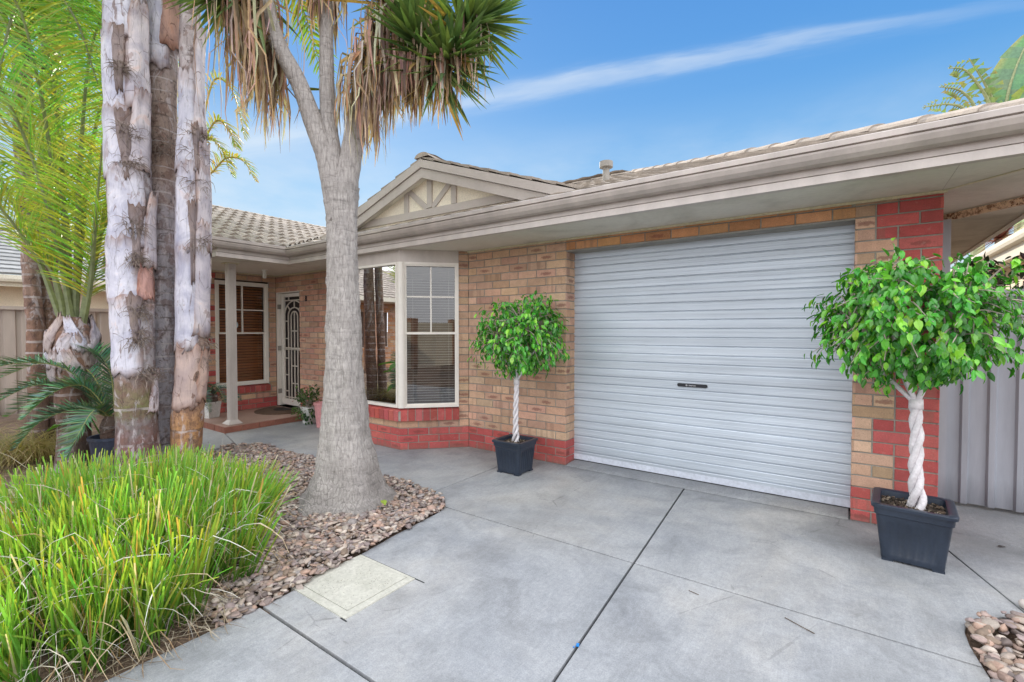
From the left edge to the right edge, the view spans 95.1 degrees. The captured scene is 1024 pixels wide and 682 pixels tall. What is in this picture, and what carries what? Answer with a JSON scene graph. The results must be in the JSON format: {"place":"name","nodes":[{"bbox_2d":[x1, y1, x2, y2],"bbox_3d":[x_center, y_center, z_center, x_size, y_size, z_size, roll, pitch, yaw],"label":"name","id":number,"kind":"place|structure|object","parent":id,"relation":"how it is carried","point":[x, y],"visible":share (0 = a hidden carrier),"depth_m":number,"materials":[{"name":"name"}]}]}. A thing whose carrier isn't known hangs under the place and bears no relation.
{"place":"outdoors","nodes":[
{"label":"outdoors","id":0,"kind":"place"},
{"bbox_2d":[0,404,287,420],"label":"ground","id":1,"kind":"structure","parent":0,"point":[12,416],"depth_m":7.86,"materials":[{"name":"soil"}]},
{"bbox_2d":[0,223,107,308],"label":"neighbour house","id":2,"kind":"structure","parent":1,"relation":"on","point":[11,290],"depth_m":9.76,"materials":[{"name":"grey tile"}]},
{"bbox_2d":[0,306,113,414],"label":"metal fence","id":3,"kind":"object","parent":1,"relation":"on","point":[12,330],"visible":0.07,"depth_m":7.60,"materials":[{"name":"brown metal"}]},
{"bbox_2d":[205,70,258,182],"bbox_3d":[-7.723,-2.694,11.645,2.963,7.773,0.932,0,1,3],"label":"palm tree","id":4,"kind":"object","parent":1,"relation":"on","point":[224,150],"visible":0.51,"depth_m":11.49,"materials":[{"name":"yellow plant"}]},
{"bbox_2d":[100,98,1023,524],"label":"brick house","id":5,"kind":"structure","parent":1,"relation":"on","point":[684,292],"depth_m":4.42,"materials":[{"name":"brown brick"}]},
{"bbox_2d":[204,401,220,418],"bbox_3d":[-4.596,1.041,7.127,0.210,0.240,0.210,0,1,18],"label":"flower pot","id":6,"kind":"object","parent":5,"relation":"on","point":[215,410],"visible":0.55,"depth_m":7.08,"materials":[{"name":"white ceramic"}]},
{"bbox_2d":[205,382,240,411],"bbox_3d":[-4.587,0.831,6.903,0.973,0.550,0.640,0,1,-1],"label":"potted plant","id":7,"kind":"object","parent":6,"relation":"in","point":[212,395],"visible":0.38,"depth_m":6.99,"materials":[{"name":"green plant"}]},
{"bbox_2d":[214,280,271,395],"bbox_3d":[-4.492,-0.059,7.798,0.198,1.835,0.875,1,2,36],"label":"porch window","id":8,"kind":"structure","parent":5,"relation":"in","point":[247,385],"depth_m":7.91,"materials":[{"name":"clear glass"}]},
{"bbox_2d":[254,406,297,414],"bbox_3d":[-3.882,1.138,7.614,0.880,0.022,0.520,1,2,36],"label":"doormat","id":9,"kind":"object","parent":5,"relation":"on","point":[274,410],"visible":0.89,"depth_m":7.54,"materials":[{"name":"brown fabric"}]},
{"bbox_2d":[276,290,302,406],"bbox_3d":[-3.746,0.103,8.013,0.870,2.050,0.134,1,2,36],"label":"front door","id":10,"kind":"structure","parent":5,"relation":"in","point":[287,303],"depth_m":8.12,"materials":[{"name":"metal"}]},
{"bbox_2d":[358,262,405,421],"bbox_3d":[-1.769,0.000,5.823,1.160,1.864,0.119,1,2,36],"label":"bay window","id":11,"kind":"structure","parent":5,"relation":"in","point":[378,282],"depth_m":5.72,"materials":[{"name":"clear glass"}]},
{"bbox_2d":[398,262,458,421],"bbox_3d":[-0.993,0.005,5.587,0.706,1.864,0.179,0,1,-10],"label":"bay window","id":12,"kind":"structure","parent":5,"relation":"in","point":[450,410],"depth_m":5.58,"materials":[{"name":"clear glass"}]},
{"bbox_2d":[574,224,854,507],"bbox_3d":[1.657,0.140,4.325,2.510,2.299,0.060,1,2,36],"label":"garage door","id":13,"kind":"structure","parent":5,"relation":"in","point":[690,363],"depth_m":4.18,"materials":[{"name":"grey metal"}]},
{"bbox_2d":[922,35,1023,257],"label":"bird of paradise","id":14,"kind":"object","parent":1,"relation":"on","point":[1004,82],"visible":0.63,"depth_m":11.99,"materials":[{"name":"green plant"}]},
{"bbox_2d":[950,228,1023,288],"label":"neighbour house","id":15,"kind":"structure","parent":1,"relation":"on","point":[1012,245],"depth_m":8.13,"materials":[{"name":"white paint"}]},
{"bbox_2d":[965,252,1023,289],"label":"shrub","id":16,"kind":"object","parent":1,"relation":"on","point":[999,280],"visible":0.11,"depth_m":4.08,"materials":[{"name":"green plant"}]},
{"bbox_2d":[977,221,1022,282],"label":"roof","id":17,"kind":"structure","parent":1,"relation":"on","point":[997,238],"depth_m":9.63,"materials":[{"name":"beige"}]},
{"bbox_2d":[0,417,1023,681],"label":"garden bed","id":18,"kind":"object","parent":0,"point":[126,657],"visible":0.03,"depth_m":2.20,"materials":[{"name":"stone"}]},
{"bbox_2d":[0,420,22,441],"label":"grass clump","id":19,"kind":"object","parent":18,"relation":"on","point":[8,431],"visible":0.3,"depth_m":5.65,"materials":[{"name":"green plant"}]},
{"bbox_2d":[0,420,98,475],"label":"grass clump","id":20,"kind":"object","parent":18,"relation":"on","point":[39,448],"visible":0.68,"depth_m":4.97,"materials":[{"name":"green plant"}]},
{"bbox_2d":[0,0,101,442],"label":"palm tree","id":21,"kind":"object","parent":18,"relation":"on","point":[33,305],"visible":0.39,"depth_m":5.06,"materials":[{"name":"green plant"}]},
{"bbox_2d":[0,0,107,472],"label":"palm tree","id":22,"kind":"object","parent":18,"relation":"on","point":[67,328],"visible":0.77,"depth_m":4.72,"materials":[{"name":"green plant"}]},
{"bbox_2d":[46,418,99,433],"bbox_3d":[-4.071,0.865,5.116,1.079,0.871,0.996,0,1,6],"label":"frond","id":23,"kind":"object","parent":18,"relation":"on","point":[57,425],"visible":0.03,"depth_m":4.73,"materials":[{"name":"green plant"}]},
{"bbox_2d":[0,0,178,448],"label":"palm tree","id":24,"kind":"object","parent":18,"relation":"on","point":[49,316],"visible":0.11,"depth_m":5.53,"materials":[{"name":"green plant"}]},
{"bbox_2d":[86,434,114,473],"bbox_3d":[-4.050,1.140,4.761,0.404,0.370,0.404,1,2,36],"label":"flower pot","id":25,"kind":"object","parent":18,"relation":"on","point":[96,442],"visible":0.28,"depth_m":4.59,"materials":[{"name":"black plastic"}]},
{"bbox_2d":[0,341,114,465],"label":"cycad plant","id":26,"kind":"object","parent":25,"relation":"in","point":[98,397],"visible":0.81,"depth_m":4.59,"materials":[{"name":"green plant"}]},
{"bbox_2d":[0,439,326,681],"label":"grass clump","id":27,"kind":"object","parent":18,"relation":"on","point":[87,550],"visible":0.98,"depth_m":2.25,"materials":[{"name":"green plant"}]},
{"bbox_2d":[45,0,336,463],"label":"palm tree","id":28,"kind":"object","parent":18,"relation":"on","point":[193,232],"visible":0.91,"depth_m":4.68,"materials":[{"name":"grey plant"}]},
{"bbox_2d":[3,428,404,657],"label":"leaf litter","id":29,"kind":"object","parent":18,"relation":"on","point":[270,531],"visible":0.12,"depth_m":3.39,"materials":[{"name":"plant"}]},
{"bbox_2d":[100,0,318,479],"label":"palm tree","id":30,"kind":"object","parent":18,"relation":"on","point":[131,265],"visible":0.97,"depth_m":4.45,"materials":[{"name":"grey plant"}]},
{"bbox_2d":[147,0,318,463],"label":"palm tree","id":31,"kind":"object","parent":18,"relation":"on","point":[164,43],"visible":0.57,"depth_m":4.82,"materials":[{"name":"brown plant"}]},
{"bbox_2d":[200,442,445,627],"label":"river stones","id":32,"kind":"object","parent":18,"relation":"on","point":[425,504],"visible":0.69,"depth_m":3.21,"materials":[{"name":"beige stone"}]},
{"bbox_2d":[161,0,531,519],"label":"yucca tree","id":33,"kind":"object","parent":18,"relation":"on","point":[404,54],"visible":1,"depth_m":3.71,"materials":[{"name":"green plant"}]},
{"bbox_2d":[965,611,1023,681],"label":"river stones","id":34,"kind":"object","parent":18,"relation":"on","point":[1006,665],"visible":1,"depth_m":2.06,"materials":[{"name":"beige stone"}]},
{"bbox_2d":[0,0,1023,280],"label":"sky","id":35,"kind":"structure","parent":0,"point":[632,84],"materials":[{"name":"blue"}]},
{"bbox_2d":[104,405,1023,681],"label":"driveway","id":36,"kind":"structure","parent":0,"point":[524,575],"depth_m":2.48,"materials":[{"name":"concrete"}]},
{"bbox_2d":[300,406,315,423],"bbox_3d":[-3.084,1.124,7.131,0.180,0.250,0.180,1,1,27],"label":"flower pot","id":37,"kind":"object","parent":36,"relation":"on","point":[307,411],"visible":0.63,"depth_m":7.06,"materials":[{"name":"white ceramic"}]},
{"bbox_2d":[290,384,322,424],"bbox_3d":[-3.087,0.962,7.118,0.534,0.600,0.469,-1,2,-31],"label":"potted shrub","id":38,"kind":"object","parent":37,"relation":"in","point":[305,399],"visible":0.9,"depth_m":7.07,"materials":[{"name":"green plant"}]},
{"bbox_2d":[313,401,322,427],"bbox_3d":[-2.765,1.076,6.853,0.264,0.360,0.264,1,2,36],"label":"flower pot","id":39,"kind":"object","parent":36,"relation":"on","point":[317,406],"visible":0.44,"depth_m":6.75,"materials":[{"name":"pink ceramic"}]},
{"bbox_2d":[291,554,424,621],"bbox_3d":[-0.859,1.376,2.598,0.570,0.058,0.472,1,2,36],"label":"pit cover","id":40,"kind":"object","parent":36,"relation":"on","point":[345,590],"visible":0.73,"depth_m":2.58,"materials":[{"name":"concrete"}]},
{"bbox_2d":[492,434,537,475],"bbox_3d":[0.031,1.143,4.704,0.352,0.325,0.352,1,2,36],"label":"planter pot","id":41,"kind":"object","parent":36,"relation":"on","point":[514,458],"visible":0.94,"depth_m":4.61,"materials":[{"name":"black plastic"}]},
{"bbox_2d":[467,290,569,442],"bbox_3d":[0.107,0.279,4.695,1.073,1.591,1.068,1,2,36],"label":"weeping fig","id":42,"kind":"object","parent":41,"relation":"in","point":[524,358],"visible":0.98,"depth_m":4.49,"materials":[{"name":"green plant"}]},
{"bbox_2d":[566,459,847,519],"bbox_3d":[1.622,1.302,4.303,2.386,0.021,0.320,1,2,36],"label":"garage apron","id":43,"kind":"object","parent":36,"relation":"on","point":[793,503],"visible":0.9,"depth_m":4.08,"materials":[{"name":"concrete"}]},
{"bbox_2d":[785,617,814,633],"bbox_3d":[1.371,1.358,2.238,0.010,0.007,0.139,-1,2,-29],"label":"twig","id":44,"kind":"object","parent":36,"relation":"on","point":[800,626],"visible":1,"depth_m":2.23,"materials":[{"name":"wood"}]},
{"bbox_2d":[871,487,959,574],"bbox_3d":[2.485,1.170,2.910,0.400,0.355,0.400,1,2,40],"label":"planter pot","id":45,"kind":"object","parent":36,"relation":"on","point":[913,536],"visible":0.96,"depth_m":2.80,"materials":[{"name":"black plastic"}]},
{"bbox_2d":[802,237,1023,510],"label":"weeping fig","id":46,"kind":"object","parent":45,"relation":"in","point":[960,319],"visible":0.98,"depth_m":2.67,"materials":[{"name":"green plant"}]},
{"bbox_2d":[938,219,1023,512],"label":"metal fence","id":47,"kind":"object","parent":36,"relation":"on","point":[981,447],"visible":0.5,"depth_m":3.68,"materials":[{"name":"grey metal"}]},
{"bbox_2d":[1018,599,1023,608],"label":"white stone","id":48,"kind":"object","parent":36,"relation":"on","point":[1021,602],"visible":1,"depth_m":2.37,"materials":[{"name":"white stone"}]}
]}

